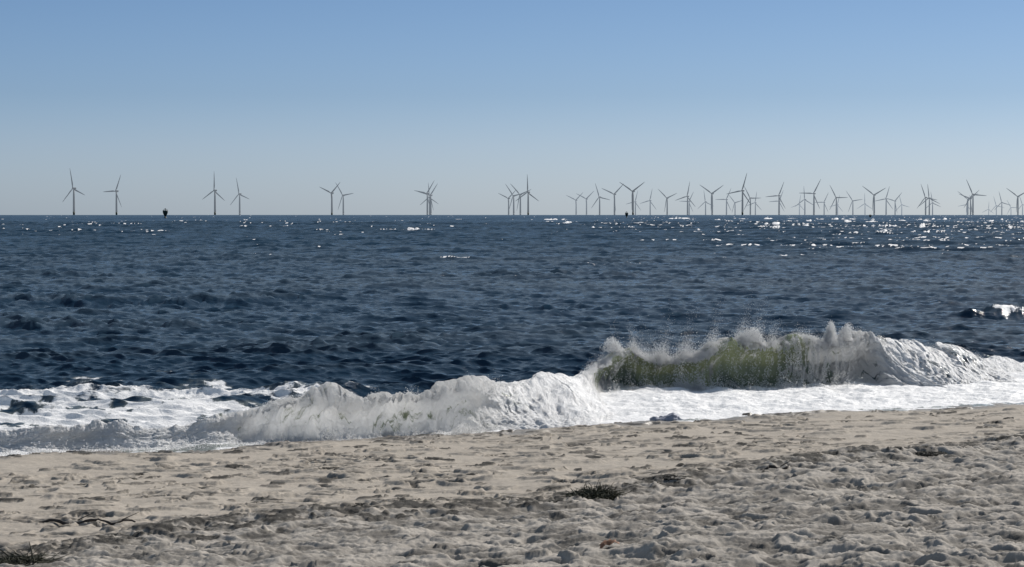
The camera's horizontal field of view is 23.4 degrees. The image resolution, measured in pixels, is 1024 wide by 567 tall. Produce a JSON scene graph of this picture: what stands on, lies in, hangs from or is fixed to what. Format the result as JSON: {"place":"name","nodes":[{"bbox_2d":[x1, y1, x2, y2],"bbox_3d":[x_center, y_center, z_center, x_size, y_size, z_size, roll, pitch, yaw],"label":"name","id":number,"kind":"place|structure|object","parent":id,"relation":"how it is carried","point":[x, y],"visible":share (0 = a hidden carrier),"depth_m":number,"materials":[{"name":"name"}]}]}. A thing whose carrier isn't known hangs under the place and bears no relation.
{"place":"outdoors","nodes":[
{"label":"outdoors","id":0,"kind":"place"},
{"bbox_2d":[0,215,1023,455],"bbox_3d":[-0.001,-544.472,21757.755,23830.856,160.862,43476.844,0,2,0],"label":"sea","id":1,"kind":"structure","parent":0,"point":[148,321],"depth_m":100.06,"materials":[{"name":"liquid"}]},
{"bbox_2d":[63,171,83,214],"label":"wind turbine","id":2,"kind":"object","parent":1,"relation":"in","point":[74,190],"visible":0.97,"depth_m":13591.88,"materials":[{"name":"paint"}]},
{"bbox_2d":[104,175,121,214],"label":"wind turbine","id":3,"kind":"object","parent":1,"relation":"in","point":[116,190],"visible":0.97,"depth_m":14985.97,"materials":[{"name":"paint"}]},
{"bbox_2d":[163,208,167,217],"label":"navigation buoy","id":4,"kind":"object","parent":1,"relation":"in","point":[165,212],"visible":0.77,"depth_m":1498.36,"materials":[{"name":"metal"}]},
{"bbox_2d":[203,177,224,214],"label":"wind turbine","id":5,"kind":"object","parent":1,"relation":"in","point":[215,192],"visible":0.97,"depth_m":14614.66,"materials":[{"name":"paint"}]},
{"bbox_2d":[230,179,248,214],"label":"wind turbine","id":6,"kind":"object","parent":1,"relation":"in","point":[239,194],"visible":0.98,"depth_m":16705.73,"materials":[{"name":"paint"}]},
{"bbox_2d":[320,184,338,214],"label":"wind turbine","id":7,"kind":"object","parent":1,"relation":"in","point":[332,192],"visible":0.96,"depth_m":16125.27,"materials":[{"name":"paint"}]},
{"bbox_2d":[335,182,352,214],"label":"wind turbine","id":8,"kind":"object","parent":1,"relation":"in","point":[343,195],"visible":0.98,"depth_m":17572.99,"materials":[{"name":"paint"}]},
{"bbox_2d":[414,181,433,214],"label":"wind turbine","id":9,"kind":"object","parent":1,"relation":"in","point":[427,193],"visible":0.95,"depth_m":16343.08,"materials":[{"name":"paint"}]},
{"bbox_2d":[420,183,437,214],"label":"wind turbine","id":10,"kind":"object","parent":1,"relation":"in","point":[431,205],"visible":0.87,"depth_m":17572.78,"materials":[{"name":"paint"}]},
{"bbox_2d":[420,184,437,214],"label":"wind turbine","id":11,"kind":"object","parent":1,"relation":"in","point":[429,200],"visible":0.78,"depth_m":19199.97,"materials":[{"name":"paint"}]},
{"bbox_2d":[500,190,515,214],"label":"wind turbine","id":12,"kind":"object","parent":1,"relation":"in","point":[508,200],"visible":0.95,"depth_m":20171.60,"materials":[{"name":"paint"}]},
{"bbox_2d":[0,330,1023,452],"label":"breaking wave","id":13,"kind":"object","parent":1,"relation":"on","point":[540,400],"visible":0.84,"depth_m":40.18,"materials":[{"name":"liquid"}]},
{"bbox_2d":[0,291,985,455],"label":"sea spray","id":14,"kind":"object","parent":13,"relation":"on","point":[831,337],"visible":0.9,"depth_m":47.73,"materials":[{"name":"white liquid"}]},
{"bbox_2d":[506,185,518,214],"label":"wind turbine","id":15,"kind":"object","parent":1,"relation":"in","point":[511,199],"visible":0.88,"depth_m":17983.69,"materials":[{"name":"paint"}]},
{"bbox_2d":[512,186,529,214],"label":"wind turbine","id":16,"kind":"object","parent":1,"relation":"in","point":[520,198],"visible":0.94,"depth_m":17081.65,"materials":[{"name":"paint"}]},
{"bbox_2d":[516,176,536,214],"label":"wind turbine","id":17,"kind":"object","parent":1,"relation":"in","point":[528,192],"visible":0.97,"depth_m":15618.76,"materials":[{"name":"paint"}]},
{"bbox_2d":[566,195,579,214],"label":"wind turbine","id":18,"kind":"object","parent":1,"relation":"in","point":[576,204],"visible":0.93,"depth_m":21869.84,"materials":[{"name":"grey metal"}]},
{"bbox_2d":[578,191,593,214],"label":"wind turbine","id":19,"kind":"object","parent":1,"relation":"in","point":[586,201],"visible":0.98,"depth_m":20626.25,"materials":[{"name":"grey metal"}]},
{"bbox_2d":[592,184,608,214],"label":"wind turbine","id":20,"kind":"object","parent":1,"relation":"in","point":[599,197],"visible":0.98,"depth_m":19026.47,"materials":[{"name":"paint"}]},
{"bbox_2d":[602,186,621,214],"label":"wind turbine","id":21,"kind":"object","parent":1,"relation":"in","point":[614,194],"visible":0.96,"depth_m":16844.37,"materials":[{"name":"paint"}]},
{"bbox_2d":[621,183,642,214],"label":"wind turbine","id":22,"kind":"object","parent":1,"relation":"in","point":[633,191],"visible":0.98,"depth_m":15063.52,"materials":[{"name":"paint"}]},
{"bbox_2d":[640,191,655,214],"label":"wind turbine","id":23,"kind":"object","parent":1,"relation":"in","point":[650,203],"visible":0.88,"depth_m":22384.72,"materials":[{"name":"grey metal"}]},
{"bbox_2d":[658,189,676,214],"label":"wind turbine","id":24,"kind":"object","parent":1,"relation":"in","point":[667,202],"visible":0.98,"depth_m":19862.47,"materials":[{"name":"paint"}]},
{"bbox_2d":[675,182,694,214],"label":"wind turbine","id":25,"kind":"object","parent":1,"relation":"in","point":[687,199],"visible":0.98,"depth_m":18409.76,"materials":[{"name":"paint"}]},
{"bbox_2d":[682,194,692,214],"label":"wind turbine","id":26,"kind":"object","parent":1,"relation":"in","point":[689,204],"visible":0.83,"depth_m":23555.46,"materials":[{"name":"grey metal"}]},
{"bbox_2d":[700,185,721,214],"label":"wind turbine","id":27,"kind":"object","parent":1,"relation":"in","point":[712,193],"visible":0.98,"depth_m":16388.13,"materials":[{"name":"paint"}]},
{"bbox_2d":[715,189,730,214],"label":"wind turbine","id":28,"kind":"object","parent":1,"relation":"in","point":[726,199],"visible":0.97,"depth_m":21302.28,"materials":[{"name":"grey metal"}]},
{"bbox_2d":[730,197,741,214],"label":"wind turbine","id":29,"kind":"object","parent":1,"relation":"in","point":[735,206],"visible":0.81,"depth_m":24825.22,"materials":[{"name":"grey metal"}]},
{"bbox_2d":[728,174,750,214],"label":"wind turbine","id":30,"kind":"object","parent":1,"relation":"in","point":[742,190],"visible":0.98,"depth_m":14760.17,"materials":[{"name":"paint"}]},
{"bbox_2d":[744,188,755,214],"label":"wind turbine","id":31,"kind":"object","parent":1,"relation":"in","point":[750,198],"visible":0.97,"depth_m":19861.91,"materials":[{"name":"paint"}]},
{"bbox_2d":[767,183,784,214],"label":"wind turbine","id":32,"kind":"object","parent":1,"relation":"in","point":[779,199],"visible":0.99,"depth_m":17984.63,"materials":[{"name":"paint"}]},
{"bbox_2d":[796,192,812,214],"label":"wind turbine","id":33,"kind":"object","parent":1,"relation":"in","point":[804,204],"visible":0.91,"depth_m":21166.26,"materials":[{"name":"grey metal"}]},
{"bbox_2d":[803,179,820,214],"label":"wind turbine","id":34,"kind":"object","parent":1,"relation":"in","point":[814,198],"visible":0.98,"depth_m":16433.43,"materials":[{"name":"paint"}]},
{"bbox_2d":[815,192,828,214],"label":"wind turbine","id":35,"kind":"object","parent":1,"relation":"in","point":[824,204],"visible":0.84,"depth_m":24475.65,"materials":[{"name":"grey metal"}]},
{"bbox_2d":[830,186,847,214],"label":"wind turbine","id":36,"kind":"object","parent":1,"relation":"in","point":[836,201],"visible":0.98,"depth_m":19377.13,"materials":[{"name":"paint"}]},
{"bbox_2d":[846,191,861,214],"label":"wind turbine","id":37,"kind":"object","parent":1,"relation":"in","point":[852,203],"visible":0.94,"depth_m":22613.08,"materials":[{"name":"grey metal"}]},
{"bbox_2d":[857,193,871,214],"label":"wind turbine","id":38,"kind":"object","parent":1,"relation":"in","point":[865,204],"visible":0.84,"depth_m":26291.05,"materials":[{"name":"paint"}]},
{"bbox_2d":[864,187,884,214],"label":"wind turbine","id":39,"kind":"object","parent":1,"relation":"in","point":[873,206],"visible":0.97,"depth_m":17373.97,"materials":[{"name":"paint"}]},
{"bbox_2d":[876,186,892,214],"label":"wind turbine","id":40,"kind":"object","parent":1,"relation":"in","point":[886,203],"visible":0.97,"depth_m":20693.60,"materials":[{"name":"grey metal"}]},
{"bbox_2d":[887,194,900,214],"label":"wind turbine","id":41,"kind":"object","parent":1,"relation":"in","point":[895,210],"visible":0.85,"depth_m":22842.44,"materials":[{"name":"grey metal"}]},
{"bbox_2d":[917,185,935,214],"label":"wind turbine","id":42,"kind":"object","parent":1,"relation":"in","point":[925,200],"visible":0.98,"depth_m":19377.53,"materials":[{"name":"paint"}]},
{"bbox_2d":[922,184,939,214],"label":"wind turbine","id":43,"kind":"object","parent":1,"relation":"in","point":[929,201],"visible":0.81,"depth_m":19861.22,"materials":[{"name":"paint"}]},
{"bbox_2d":[959,192,974,214],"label":"wind turbine","id":44,"kind":"object","parent":1,"relation":"in","point":[967,208],"visible":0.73,"depth_m":20896.48,"materials":[{"name":"grey metal"}]},
{"bbox_2d":[960,190,978,214],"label":"wind turbine","id":45,"kind":"object","parent":1,"relation":"in","point":[970,202],"visible":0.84,"depth_m":20431.68,"materials":[{"name":"paint"}]},
{"bbox_2d":[964,181,985,214],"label":"wind turbine","id":46,"kind":"object","parent":1,"relation":"in","point":[972,195],"visible":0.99,"depth_m":16940.04,"materials":[{"name":"paint"}]},
{"bbox_2d":[996,193,1008,214],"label":"wind turbine","id":47,"kind":"object","parent":1,"relation":"in","point":[1001,204],"visible":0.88,"depth_m":24476.67,"materials":[{"name":"grey metal"}]},
{"bbox_2d":[1008,189,1023,214],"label":"wind turbine","id":48,"kind":"object","parent":1,"relation":"in","point":[1017,206],"visible":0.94,"depth_m":18576.56,"materials":[{"name":"paint"}]},
{"bbox_2d":[0,403,1023,566],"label":"beach","id":49,"kind":"structure","parent":0,"point":[868,488],"depth_m":25.58,"materials":[{"name":"beige sand"}]},
{"bbox_2d":[0,542,71,565],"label":"beach grass clump","id":50,"kind":"object","parent":49,"relation":"on","point":[16,559],"visible":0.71,"depth_m":20.18,"materials":[{"name":"plant"}]},
{"bbox_2d":[39,512,94,524],"bbox_3d":[-4.266,2.262,23.670,0.550,0.121,0.110,0,2,-3],"label":"driftwood stick","id":51,"kind":"object","parent":49,"relation":"on","point":[63,522],"visible":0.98,"depth_m":23.66,"materials":[{"name":"brown wood"}]},
{"bbox_2d":[94,512,138,524],"bbox_3d":[-3.786,2.245,23.572,0.424,0.113,0.100,0,2,0],"label":"driftwood stick","id":52,"kind":"object","parent":49,"relation":"on","point":[113,523],"visible":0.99,"depth_m":23.58,"materials":[{"name":"brown wood"}]},
{"bbox_2d":[318,467,338,469],"bbox_3d":[-2.284,2.334,30.875,0.546,0.063,0.634,1,2,21],"label":"seaweed clump","id":53,"kind":"object","parent":49,"relation":"on","point":[327,468],"visible":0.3,"depth_m":31.02,"materials":[{"name":"brown plant"}]},
{"bbox_2d":[560,478,631,499],"bbox_3d":[0.854,2.149,25.595,0.759,0.290,0.742,1,2,30],"label":"beach grass clump","id":54,"kind":"object","parent":49,"relation":"on","point":[589,492],"visible":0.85,"depth_m":25.55,"materials":[{"name":"green plant"}]},
{"bbox_2d":[599,539,619,548],"bbox_3d":[0.793,2.137,20.360,0.180,0.034,0.096,-13,33,-16],"label":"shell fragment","id":55,"kind":"object","parent":49,"relation":"on","point":[606,542],"visible":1,"depth_m":20.35,"materials":[{"name":"brown"}]},
{"bbox_2d":[650,413,683,420],"bbox_3d":[2.569,2.197,40.787,0.485,0.147,0.463,-2,2,-45],"label":"foam heap","id":56,"kind":"object","parent":49,"relation":"on","point":[671,417],"visible":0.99,"depth_m":40.66,"materials":[{"name":"white liquid"}]},
{"bbox_2d":[657,475,691,480],"bbox_3d":[1.807,2.145,27.302,0.388,0.084,0.412,0,2,14],"label":"seaweed clump","id":57,"kind":"object","parent":49,"relation":"on","point":[667,477],"visible":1,"depth_m":27.23,"materials":[{"name":"brown plant"}]},
{"bbox_2d":[764,460,790,469],"bbox_3d":[3.048,2.091,28.279,0.354,0.128,0.121,0,2,-9],"label":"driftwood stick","id":58,"kind":"object","parent":49,"relation":"on","point":[773,466],"visible":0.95,"depth_m":28.26,"materials":[{"name":"brown wood"}]},
{"bbox_2d":[915,451,946,455],"bbox_3d":[5.282,2.149,31.180,0.443,0.061,0.466,-1,2,-23],"label":"seaweed clump","id":59,"kind":"object","parent":49,"relation":"on","point":[924,453],"visible":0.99,"depth_m":31.11,"materials":[{"name":"brown plant"}]},
{"bbox_2d":[0,0,1023,214],"label":"sky","id":60,"kind":"structure","parent":0,"point":[383,101],"materials":[{"name":"blue"}]}
]}

